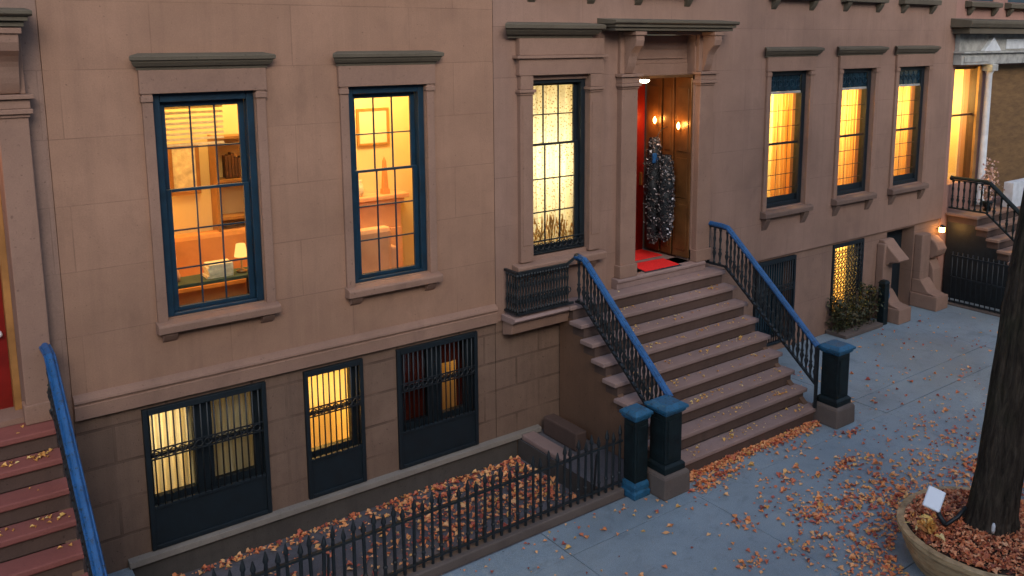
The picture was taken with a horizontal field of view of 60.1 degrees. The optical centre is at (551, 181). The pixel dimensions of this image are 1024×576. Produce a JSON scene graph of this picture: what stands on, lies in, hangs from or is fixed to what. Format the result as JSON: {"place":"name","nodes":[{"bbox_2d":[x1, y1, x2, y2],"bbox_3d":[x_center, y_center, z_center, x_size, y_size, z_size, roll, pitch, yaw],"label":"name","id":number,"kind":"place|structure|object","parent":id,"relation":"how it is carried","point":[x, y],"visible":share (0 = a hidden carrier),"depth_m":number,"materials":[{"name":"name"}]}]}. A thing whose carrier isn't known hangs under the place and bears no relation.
{"place":"outdoors","nodes":[
{"label":"outdoors","id":0,"kind":"place"},
{"bbox_2d":[182,457,582,575],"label":"areaway floor","id":1,"kind":"structure","parent":0,"point":[256,559],"depth_m":9.81,"materials":[{"name":"orange plant"}]},
{"bbox_2d":[172,455,575,575],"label":"fallen leaves","id":2,"kind":"object","parent":1,"relation":"on","point":[427,517],"visible":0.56,"depth_m":10.36,"materials":[{"name":"orange plant"}]},
{"bbox_2d":[518,439,596,495],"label":"areaway wall","id":3,"kind":"structure","parent":0,"point":[526,452],"depth_m":11.22,"materials":[{"name":"brown stone"}]},
{"bbox_2d":[107,297,1023,575],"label":"sidewalk","id":4,"kind":"structure","parent":0,"point":[631,549],"depth_m":10.41,"materials":[{"name":"grey concrete"}]},
{"bbox_2d":[0,420,87,575],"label":"stoop","id":5,"kind":"object","parent":4,"relation":"on","point":[50,496],"visible":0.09,"depth_m":7.55,"materials":[{"name":"brown stone"}]},
{"bbox_2d":[0,425,71,548],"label":"fallen leaves","id":6,"kind":"object","parent":5,"relation":"on","point":[29,457],"visible":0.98,"depth_m":7.65,"materials":[{"name":"orange plant"}]},
{"bbox_2d":[39,343,107,575],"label":"stair railing","id":7,"kind":"object","parent":5,"relation":"on","point":[59,412],"visible":1,"depth_m":7.32,"materials":[{"name":"blue metal"}]},
{"bbox_2d":[619,403,653,500],"bbox_3d":[0.964,3.102,10.182,0.280,1.059,0.280,-7,12,-37],"label":"fence post","id":8,"kind":"object","parent":4,"relation":"on","point":[635,482],"visible":0.99,"depth_m":10.10,"materials":[{"name":"blue paint"}]},
{"bbox_2d":[501,266,815,472],"bbox_3d":[1.533,2.491,11.773,3.900,1.755,2.098,-7,12,-37],"label":"stoop","id":9,"kind":"object","parent":4,"relation":"on","point":[594,398],"visible":0.83,"depth_m":11.85,"materials":[{"name":"brown stone"}]},
{"bbox_2d":[504,257,574,315],"bbox_3d":[-0.150,1.318,11.382,0.928,0.627,0.295,-7,11,-35],"label":"balcony railing","id":10,"kind":"object","parent":9,"relation":"on","point":[537,297],"visible":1,"depth_m":11.22,"materials":[{"name":"black metal"}]},
{"bbox_2d":[573,253,673,407],"bbox_3d":[0.857,2.157,10.998,0.096,2.264,1.791,-7,12,-37],"label":"stair railing","id":11,"kind":"object","parent":9,"relation":"on","point":[609,301],"visible":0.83,"depth_m":10.99,"materials":[{"name":"metal"}]},
{"bbox_2d":[596,274,802,455],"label":"fallen leaves","id":12,"kind":"object","parent":9,"relation":"on","point":[740,337],"visible":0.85,"depth_m":11.99,"materials":[{"name":"orange plant"}]},
{"bbox_2d":[705,221,819,407],"bbox_3d":[2.987,1.844,12.793,0.096,2.304,2.110,-7,12,-37],"label":"stair railing","id":13,"kind":"object","parent":9,"relation":"on","point":[814,342],"visible":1,"depth_m":12.61,"materials":[{"name":"metal"}]},
{"bbox_2d":[644,395,689,500],"bbox_3d":[1.321,3.065,10.288,0.420,1.100,0.420,-7,12,-37],"label":"newel post","id":14,"kind":"object","parent":4,"relation":"on","point":[668,474],"visible":0.93,"depth_m":10.16,"materials":[{"name":"stone"}]},
{"bbox_2d":[460,317,1023,575],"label":"fallen leaves","id":15,"kind":"object","parent":4,"relation":"on","point":[757,447],"visible":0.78,"depth_m":10.37,"materials":[{"name":"orange plant"}]},
{"bbox_2d":[812,339,855,428],"bbox_3d":[3.879,2.754,12.136,0.420,1.120,0.420,-7,12,-37],"label":"newel post","id":16,"kind":"object","parent":4,"relation":"on","point":[835,408],"visible":1,"depth_m":12.02,"materials":[{"name":"metal"}]},
{"bbox_2d":[825,282,884,338],"bbox_3d":[5.507,2.308,15.884,1.257,0.790,0.588,-7,12,-37],"label":"shrub","id":17,"kind":"object","parent":4,"relation":"on","point":[853,325],"visible":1,"depth_m":15.84,"materials":[{"name":"green plant"}]},
{"bbox_2d":[877,279,889,324],"bbox_3d":[6.099,2.220,16.282,0.161,0.840,0.161,-7,12,-37],"label":"bollard","id":18,"kind":"object","parent":4,"relation":"on","point":[882,313],"visible":0.95,"depth_m":16.23,"materials":[{"name":"black metal"}]},
{"bbox_2d":[896,486,1023,575],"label":"round planter","id":19,"kind":"object","parent":4,"relation":"on","point":[929,560],"visible":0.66,"depth_m":8.51,"materials":[{"name":"beige stone"}]},
{"bbox_2d":[904,488,1023,575],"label":"fallen leaves","id":20,"kind":"object","parent":19,"relation":"on","point":[959,495],"visible":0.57,"depth_m":8.56,"materials":[{"name":"brown plant"}]},
{"bbox_2d":[904,510,944,540],"bbox_3d":[3.651,3.368,8.679,0.312,0.154,0.400,2,9,10],"label":"leaf clump","id":21,"kind":"object","parent":20,"relation":"on","point":[927,526],"visible":1,"depth_m":8.68,"materials":[{"name":"plant"}]},
{"bbox_2d":[922,485,967,526],"bbox_3d":[3.918,3.248,8.814,0.419,0.313,0.230,4,10,22],"label":"floodlight","id":22,"kind":"object","parent":20,"relation":"on","point":[934,497],"visible":1,"depth_m":8.83,"materials":[{"name":"white metal"}]},
{"bbox_2d":[962,189,1023,539],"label":"street tree","id":23,"kind":"object","parent":19,"relation":"in","point":[995,493],"visible":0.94,"depth_m":8.55,"materials":[{"name":"brown plant"}]},
{"bbox_2d":[991,523,995,533],"bbox_3d":[4.266,3.349,8.542,0.033,0.100,0.033,5,11,29],"label":"tree tag","id":24,"kind":"object","parent":23,"relation":"attached to","point":[993,528],"visible":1,"depth_m":8.53,"materials":[{"name":"white paint"}]},
{"bbox_2d":[947,301,999,316],"bbox_3d":[8.396,2.511,17.045,0.240,0.039,1.630,-7,12,-37],"label":"stone threshold","id":25,"kind":"object","parent":4,"relation":"on","point":[975,309],"visible":0.56,"depth_m":17.14,"materials":[{"name":"stone"}]},
{"bbox_2d":[948,252,1009,313],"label":"iron gate","id":26,"kind":"structure","parent":25,"relation":"on","point":[976,282],"depth_m":17.12,"materials":[{"name":"black metal"}]},
{"bbox_2d":[942,200,1019,308],"bbox_3d":[9.641,1.517,17.752,2.420,1.755,2.418,-7,12,-37],"label":"stoop","id":27,"kind":"object","parent":4,"relation":"on","point":[966,233],"visible":0.73,"depth_m":17.57,"materials":[{"name":"black brownstone"}]},
{"bbox_2d":[948,175,1019,241],"bbox_3d":[8.769,1.167,16.949,0.096,2.304,2.510,-7,12,-37],"label":"stair railing","id":28,"kind":"object","parent":27,"relation":"on","point":[996,190],"visible":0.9,"depth_m":17.21,"materials":[{"name":"black metal"}]},
{"bbox_2d":[978,157,1004,211],"bbox_3d":[8.858,0.054,17.837,0.507,1.102,0.460,-7,12,-37],"label":"potted plant","id":29,"kind":"object","parent":27,"relation":"on","point":[991,189],"visible":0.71,"depth_m":17.84,"materials":[{"name":"pink plant"}]},
{"bbox_2d":[438,305,982,575],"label":"ground","id":30,"kind":"structure","parent":0,"point":[602,464],"depth_m":11.00,"materials":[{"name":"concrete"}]},
{"bbox_2d":[0,0,86,572],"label":"brownstone house","id":31,"kind":"structure","parent":30,"relation":"on","point":[32,320],"depth_m":7.91,"materials":[{"name":"brown stone"}]},
{"bbox_2d":[0,280,13,408],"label":"door","id":32,"kind":"structure","parent":31,"relation":"in","point":[6,398],"depth_m":8.24,"materials":[{"name":"red paint"}]},
{"bbox_2d":[35,0,541,575],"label":"brownstone house","id":33,"kind":"structure","parent":30,"relation":"on","point":[297,82],"depth_m":9.36,"materials":[{"name":"brown stone"}]},
{"bbox_2d":[149,407,189,493],"bbox_3d":[-4.019,2.856,9.238,0.420,1.250,0.117,-7,12,-37],"label":"curtain","id":34,"kind":"object","parent":33,"relation":"hanging from","point":[171,442],"visible":0.39,"depth_m":9.26,"materials":[{"name":"yellow fabric"}]},
{"bbox_2d":[167,142,200,195],"bbox_3d":[-4.278,-0.146,10.281,0.340,0.600,0.050,-7,12,-37],"label":"picture frame","id":35,"kind":"object","parent":33,"relation":"attached to","point":[180,168],"visible":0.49,"depth_m":10.27,"materials":[{"name":"orange wood"}]},
{"bbox_2d":[164,104,233,146],"bbox_3d":[-3.564,-0.588,8.925,0.720,0.431,0.050,-7,12,-37],"label":"venetian blind","id":36,"kind":"object","parent":33,"relation":"attached to","point":[188,128],"visible":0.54,"depth_m":8.90,"materials":[{"name":"white"}]},
{"bbox_2d":[141,389,264,544],"bbox_3d":[-3.647,2.923,9.323,1.234,1.504,0.080,-7,12,-37],"label":"basement window","id":37,"kind":"structure","parent":33,"relation":"in","point":[254,393],"depth_m":9.27,"materials":[{"name":"blue paint"}]},
{"bbox_2d":[129,52,280,342],"bbox_3d":[-3.465,0.131,8.928,1.384,2.842,0.410,-7,12,-37],"label":"window","id":38,"kind":"structure","parent":33,"relation":"in","point":[202,79],"depth_m":8.81,"materials":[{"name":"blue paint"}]},
{"bbox_2d":[141,381,272,550],"bbox_3d":[-3.563,2.940,9.217,1.234,1.504,0.052,-7,12,-37],"label":"window guard","id":39,"kind":"object","parent":33,"relation":"attached to","point":[188,517],"visible":1,"depth_m":9.21,"materials":[{"name":"blue paint"}]},
{"bbox_2d":[174,226,246,305],"bbox_3d":[-3.819,1.091,10.336,1.770,0.980,0.700,-7,12,-37],"label":"sofa","id":40,"kind":"object","parent":33,"relation":"on","point":[187,248],"visible":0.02,"depth_m":10.22,"materials":[{"name":"orange fabric"}]},
{"bbox_2d":[178,267,248,293],"bbox_3d":[-3.716,1.357,9.698,0.950,0.660,0.350,-7,12,-37],"label":"side table","id":41,"kind":"object","parent":33,"relation":"on","point":[189,281],"visible":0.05,"depth_m":9.55,"materials":[{"name":"green wood"}]},
{"bbox_2d":[176,259,180,281],"bbox_3d":[-4.016,0.934,9.401,0.120,0.269,0.114,-7,12,-37],"label":"vase","id":42,"kind":"object","parent":41,"relation":"on","point":[178,275],"visible":0.24,"depth_m":9.40,"materials":[{"name":"orange ceramic"}]},
{"bbox_2d":[202,259,233,278],"bbox_3d":[-3.655,0.953,9.661,0.279,0.148,0.200,-7,12,-37],"label":"book stack","id":43,"kind":"object","parent":41,"relation":"on","point":[212,271],"visible":0.9,"depth_m":9.59,"materials":[{"name":"beige paper"}]},
{"bbox_2d":[234,243,246,272],"bbox_3d":[-3.444,0.845,9.796,0.150,0.319,0.150,-7,12,-37],"label":"table lamp","id":44,"kind":"object","parent":41,"relation":"on","point":[240,250],"visible":0.98,"depth_m":9.74,"materials":[{"name":"beige fabric"}]},
{"bbox_2d":[207,133,244,231],"bbox_3d":[-3.682,0.461,10.725,0.780,2.100,0.240,-7,12,-37],"label":"bookcase","id":45,"kind":"object","parent":33,"relation":"on","point":[215,204],"visible":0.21,"depth_m":10.41,"materials":[{"name":"orange wood"}]},
{"bbox_2d":[222,152,240,177],"bbox_3d":[-3.794,-0.201,10.516,0.214,0.294,0.120,-7,12,-37],"label":"book row","id":46,"kind":"object","parent":45,"relation":"on","point":[231,166],"visible":0.87,"depth_m":10.46,"materials":[{"name":"brown paper"}]},
{"bbox_2d":[210,392,253,475],"bbox_3d":[-3.493,2.791,9.639,0.550,1.250,0.117,-7,12,-37],"label":"curtain","id":47,"kind":"object","parent":33,"relation":"hanging from","point":[224,428],"visible":0.4,"depth_m":9.64,"materials":[{"name":"white fabric"}]},
{"bbox_2d":[308,369,347,406],"bbox_3d":[-2.638,2.322,10.181,0.650,0.500,0.024,-7,12,-37],"label":"roller blind","id":48,"kind":"object","parent":33,"relation":"attached to","point":[320,388],"visible":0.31,"depth_m":10.22,"materials":[{"name":"yellow fabric"}]},
{"bbox_2d":[302,358,366,499],"bbox_3d":[-2.459,2.803,10.058,0.704,1.504,0.052,-7,12,-37],"label":"window guard","id":49,"kind":"object","parent":33,"relation":"attached to","point":[336,470],"visible":1,"depth_m":10.06,"materials":[{"name":"blue paint"}]},
{"bbox_2d":[310,365,360,457],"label":"basement window","id":50,"kind":"structure","parent":33,"relation":"in","point":[317,448],"depth_m":10.25,"materials":[{"name":"blue paint"}]},
{"bbox_2d":[356,107,389,146],"bbox_3d":[-2.369,-0.726,11.694,0.460,0.490,0.030,-7,12,-37],"label":"picture frame","id":51,"kind":"object","parent":33,"relation":"attached to","point":[364,121],"visible":0.87,"depth_m":11.69,"materials":[{"name":"yellow"}]},
{"bbox_2d":[360,225,396,273],"bbox_3d":[-2.421,1.000,11.082,0.820,0.920,0.580,-7,12,-37],"label":"armchair","id":52,"kind":"object","parent":33,"relation":"on","point":[369,256],"visible":0.24,"depth_m":10.89,"materials":[{"name":"beige fabric"}]},
{"bbox_2d":[359,190,408,266],"bbox_3d":[-2.352,0.755,11.781,0.900,1.180,0.290,-7,12,-37],"label":"mantelpiece","id":53,"kind":"object","parent":33,"relation":"on","point":[368,216],"visible":0.27,"depth_m":11.75,"materials":[{"name":"beige stone"}]},
{"bbox_2d":[359,180,364,196],"bbox_3d":[-2.511,0.088,11.516,0.140,0.218,0.140,-7,12,-37],"label":"vase","id":54,"kind":"object","parent":53,"relation":"on","point":[361,190],"visible":0.51,"depth_m":11.48,"materials":[{"name":"beige ceramic"}]},
{"bbox_2d":[380,157,389,193],"bbox_3d":[-2.218,-0.087,11.716,0.100,0.498,0.100,-7,12,-37],"label":"obelisk","id":55,"kind":"object","parent":53,"relation":"on","point":[384,189],"visible":1,"depth_m":11.70,"materials":[{"name":"orange stone"}]},
{"bbox_2d":[333,50,443,305],"bbox_3d":[-1.893,-0.064,10.125,1.364,2.842,0.410,-7,12,-37],"label":"window","id":56,"kind":"structure","parent":33,"relation":"in","point":[391,74],"depth_m":10.05,"materials":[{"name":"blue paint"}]},
{"bbox_2d":[402,350,424,420],"bbox_3d":[-1.698,2.574,10.970,0.720,1.250,0.058,-7,12,-37],"label":"curtain","id":57,"kind":"object","parent":33,"relation":"hanging from","point":[411,379],"visible":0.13,"depth_m":10.95,"materials":[{"name":"red fabric"}]},
{"bbox_2d":[396,331,478,469],"bbox_3d":[-1.391,2.671,10.873,1.124,1.504,0.052,-7,12,-37],"label":"window guard","id":58,"kind":"object","parent":33,"relation":"attached to","point":[428,441],"visible":1,"depth_m":10.87,"materials":[{"name":"blue paint"}]},
{"bbox_2d":[401,338,473,430],"bbox_3d":[-1.474,2.653,10.979,1.124,1.504,0.080,-7,12,-37],"label":"basement window","id":59,"kind":"structure","parent":33,"relation":"in","point":[469,340],"depth_m":10.95,"materials":[{"name":"blue paint"}]},
{"bbox_2d":[441,341,461,362],"bbox_3d":[-1.188,2.073,11.247,0.520,0.390,0.022,-7,12,-37],"label":"roller blind","id":60,"kind":"object","parent":33,"relation":"attached to","point":[451,352],"visible":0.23,"depth_m":11.19,"materials":[{"name":"brown fabric"}]},
{"bbox_2d":[456,359,461,405],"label":"curtain","id":61,"kind":"object","parent":33,"relation":"hanging from","point":[457,390],"visible":0.14,"depth_m":11.38,"materials":[{"name":"brown fabric"}]},
{"bbox_2d":[397,485,623,575],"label":"stone curb","id":62,"kind":"structure","parent":30,"relation":"on","point":[480,550],"depth_m":9.29,"materials":[{"name":"stone"}]},
{"bbox_2d":[212,425,622,575],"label":"iron fence","id":63,"kind":"object","parent":62,"relation":"on","point":[373,532],"visible":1,"depth_m":8.89,"materials":[{"name":"black metal"}]},
{"bbox_2d":[522,431,573,460],"bbox_3d":[-0.057,3.414,11.373,0.200,0.079,0.870,-7,12,-37],"label":"stone step","id":64,"kind":"object","parent":30,"relation":"on","point":[539,442],"visible":0.73,"depth_m":11.38,"materials":[{"name":"stone"}]},
{"bbox_2d":[544,413,585,451],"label":"stone block","id":65,"kind":"structure","parent":30,"relation":"on","point":[568,434],"depth_m":11.51,"materials":[{"name":"stone"}]},
{"bbox_2d":[492,0,956,462],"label":"brownstone house","id":66,"kind":"structure","parent":30,"relation":"on","point":[718,73],"depth_m":13.54,"materials":[{"name":"brown stone"}]},
{"bbox_2d":[533,84,572,244],"bbox_3d":[-0.009,-0.260,11.881,1.130,2.450,0.117,-7,12,-37],"label":"sheer curtain","id":67,"kind":"object","parent":66,"relation":"hanging from","point":[550,135],"visible":0.39,"depth_m":11.88,"materials":[{"name":"white fabric"}]},
{"bbox_2d":[533,214,572,245],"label":"dried grass","id":68,"kind":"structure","parent":66,"relation":"on","point":[540,235],"depth_m":11.88,"materials":[{"name":"brown plant"}]},
{"bbox_2d":[505,22,607,281],"bbox_3d":[-0.027,-0.388,11.491,1.703,3.312,0.474,-7,12,-37],"label":"window","id":69,"kind":"structure","parent":66,"relation":"in","point":[543,48],"depth_m":11.45,"materials":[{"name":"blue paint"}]},
{"bbox_2d":[527,0,594,3],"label":"window","id":70,"kind":"structure","parent":66,"relation":"in","point":[588,1],"depth_m":11.49,"materials":[{"name":"blue paint"}]},
{"bbox_2d":[635,82,644,249],"bbox_3d":[0.979,-0.229,13.522,1.183,2.758,0.090,-7,12,-37],"label":"door","id":71,"kind":"structure","parent":66,"relation":"in","point":[641,90],"depth_m":13.83,"materials":[{"name":"red paint"}]},
{"bbox_2d":[640,79,649,82],"bbox_3d":[1.288,-1.403,12.338,0.160,0.059,0.156,-7,12,-37],"label":"porch lamp","id":72,"kind":"object","parent":66,"relation":"attached to","point":[644,80],"visible":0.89,"depth_m":12.28,"materials":[{"name":"white glass"}]},
{"bbox_2d":[635,249,661,260],"bbox_3d":[1.293,1.141,13.659,0.700,0.011,0.470,-7,12,-37],"label":"carpet","id":73,"kind":"object","parent":66,"relation":"on","point":[640,254],"visible":0.51,"depth_m":13.70,"materials":[{"name":"red carpet"}]},
{"bbox_2d":[644,78,662,250],"bbox_3d":[1.573,-0.281,13.736,0.040,2.715,0.330,-7,12,-37],"label":"door leaf","id":74,"kind":"structure","parent":66,"relation":"in","point":[654,108],"depth_m":13.59,"materials":[{"name":"brown wood"}]},
{"bbox_2d":[637,258,680,272],"bbox_3d":[1.507,1.232,13.086,0.789,0.017,0.510,-7,12,-37],"label":"door mat","id":75,"kind":"object","parent":66,"relation":"on","point":[653,265],"depth_m":13.02,"materials":[{"name":"fabric"}]},
{"bbox_2d":[643,127,674,243],"bbox_3d":[1.608,0.077,13.309,0.486,1.785,0.435,-1,9,-6],"label":"door decoration","id":76,"kind":"object","parent":66,"relation":"hanging from","point":[659,191],"depth_m":13.22,"materials":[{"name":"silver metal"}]},
{"bbox_2d":[635,0,692,6],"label":"window","id":77,"kind":"structure","parent":66,"relation":"in","point":[687,3],"depth_m":12.55,"materials":[{"name":"brown paint"}]},
{"bbox_2d":[661,77,674,253],"bbox_3d":[1.764,-0.241,13.492,0.040,2.715,0.215,-7,12,-37],"label":"door leaf","id":78,"kind":"structure","parent":66,"relation":"in","point":[669,83],"depth_m":13.36,"materials":[{"name":"brown wood"}]},
{"bbox_2d":[672,77,692,257],"bbox_3d":[1.954,-0.201,13.249,0.040,2.715,0.325,-7,12,-37],"label":"door leaf","id":79,"kind":"structure","parent":66,"relation":"in","point":[684,85],"depth_m":13.22,"materials":[{"name":"brown wood"}]},
{"bbox_2d":[756,257,782,336],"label":"window","id":80,"kind":"structure","parent":66,"relation":"in","point":[781,257],"depth_m":15.10,"materials":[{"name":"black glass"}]},
{"bbox_2d":[767,95,772,196],"bbox_3d":[3.425,-0.514,14.653,0.620,1.960,0.119,-7,12,-37],"label":"curtain","id":81,"kind":"object","parent":66,"relation":"hanging from","point":[768,181],"visible":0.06,"depth_m":14.78,"materials":[{"name":"yellow fabric"}]},
{"bbox_2d":[753,254,796,346],"bbox_3d":[3.722,2.017,14.791,1.034,1.474,0.052,-7,12,-37],"label":"window guard","id":82,"kind":"object","parent":66,"relation":"attached to","point":[793,258],"visible":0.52,"depth_m":14.82,"materials":[{"name":"black metal"}]},
{"bbox_2d":[770,93,792,196],"bbox_3d":[4.006,-0.590,15.122,0.720,1.960,0.116,-7,12,-37],"label":"curtain","id":83,"kind":"object","parent":66,"relation":"hanging from","point":[781,119],"visible":0.52,"depth_m":15.01,"materials":[{"name":"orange fabric"}]},
{"bbox_2d":[760,46,824,230],"bbox_3d":[3.819,-0.712,14.418,1.484,2.942,0.300,-7,12,-37],"label":"window","id":84,"kind":"structure","parent":66,"relation":"in","point":[786,68],"depth_m":14.45,"materials":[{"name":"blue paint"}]},
{"bbox_2d":[771,0,820,10],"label":"window","id":85,"kind":"structure","parent":66,"relation":"in","point":[774,3],"depth_m":14.24,"materials":[{"name":"brown paint"}]},
{"bbox_2d":[829,238,864,315],"bbox_3d":[5.348,1.722,16.041,0.934,1.294,0.052,-7,12,-37],"label":"window guard","id":86,"kind":"object","parent":66,"relation":"attached to","point":[835,268],"visible":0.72,"depth_m":15.97,"materials":[{"name":"blue paint"}]},
{"bbox_2d":[837,89,857,184],"bbox_3d":[5.502,-0.776,16.262,0.700,1.960,0.115,-7,12,-37],"label":"curtain","id":87,"kind":"object","parent":66,"relation":"hanging from","point":[848,127],"visible":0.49,"depth_m":16.16,"materials":[{"name":"yellow fabric"}]},
{"bbox_2d":[845,243,860,303],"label":"basement window","id":88,"kind":"structure","parent":66,"relation":"in","point":[850,246],"depth_m":16.29,"materials":[{"name":"yellow glass"}]},
{"bbox_2d":[831,46,888,215],"bbox_3d":[5.315,-0.898,15.558,1.484,2.942,0.300,-7,12,-37],"label":"window","id":89,"kind":"structure","parent":66,"relation":"in","point":[854,71],"depth_m":15.60,"materials":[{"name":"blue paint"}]},
{"bbox_2d":[841,0,888,12],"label":"window","id":90,"kind":"structure","parent":66,"relation":"in","point":[880,4],"depth_m":15.10,"materials":[{"name":"blue paint"}]},
{"bbox_2d":[887,229,901,297],"bbox_3d":[6.542,1.669,17.310,0.944,1.597,0.055,-7,12,-37],"label":"door","id":91,"kind":"structure","parent":66,"relation":"in","point":[897,234],"depth_m":17.48,"materials":[{"name":"blue paint"}]},
{"bbox_2d":[893,86,911,175],"bbox_3d":[6.887,-0.948,17.317,0.720,1.960,0.116,-7,12,-37],"label":"curtain","id":92,"kind":"object","parent":66,"relation":"hanging from","point":[903,121],"visible":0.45,"depth_m":17.24,"materials":[{"name":"yellow fabric"}]},
{"bbox_2d":[887,45,940,204],"bbox_3d":[6.701,-1.070,16.614,1.484,2.942,0.300,-7,12,-37],"label":"window","id":93,"kind":"structure","parent":66,"relation":"in","point":[911,62],"depth_m":16.67,"materials":[{"name":"brown paint"}]},
{"bbox_2d":[899,0,941,13],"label":"window","id":94,"kind":"structure","parent":66,"relation":"in","point":[933,4],"depth_m":16.12,"materials":[{"name":"brown paint"}]},
{"bbox_2d":[936,225,944,232],"bbox_3d":[7.761,0.928,17.653,0.110,0.150,0.170,-7,12,-37],"label":"wall lantern","id":95,"kind":"object","parent":66,"relation":"attached to","point":[941,228],"depth_m":17.60,"materials":[{"name":"white glass"}]},
{"bbox_2d":[936,0,1023,291],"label":"brownstone house","id":96,"kind":"structure","parent":30,"relation":"on","point":[986,114],"depth_m":18.29,"materials":[{"name":"brown stone"}]},
{"bbox_2d":[952,66,982,178],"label":"window","id":97,"kind":"structure","parent":96,"relation":"in","point":[976,73],"depth_m":18.18,"materials":[{"name":"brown wood"}]},
{"bbox_2d":[965,0,1002,15],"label":"window","id":98,"kind":"structure","parent":96,"relation":"in","point":[972,4],"depth_m":17.53,"materials":[{"name":"brown paint"}]},
{"bbox_2d":[1004,0,1023,15],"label":"window","id":99,"kind":"structure","parent":96,"relation":"in","point":[1014,4],"depth_m":18.32,"materials":[{"name":"brown paint"}]}
]}

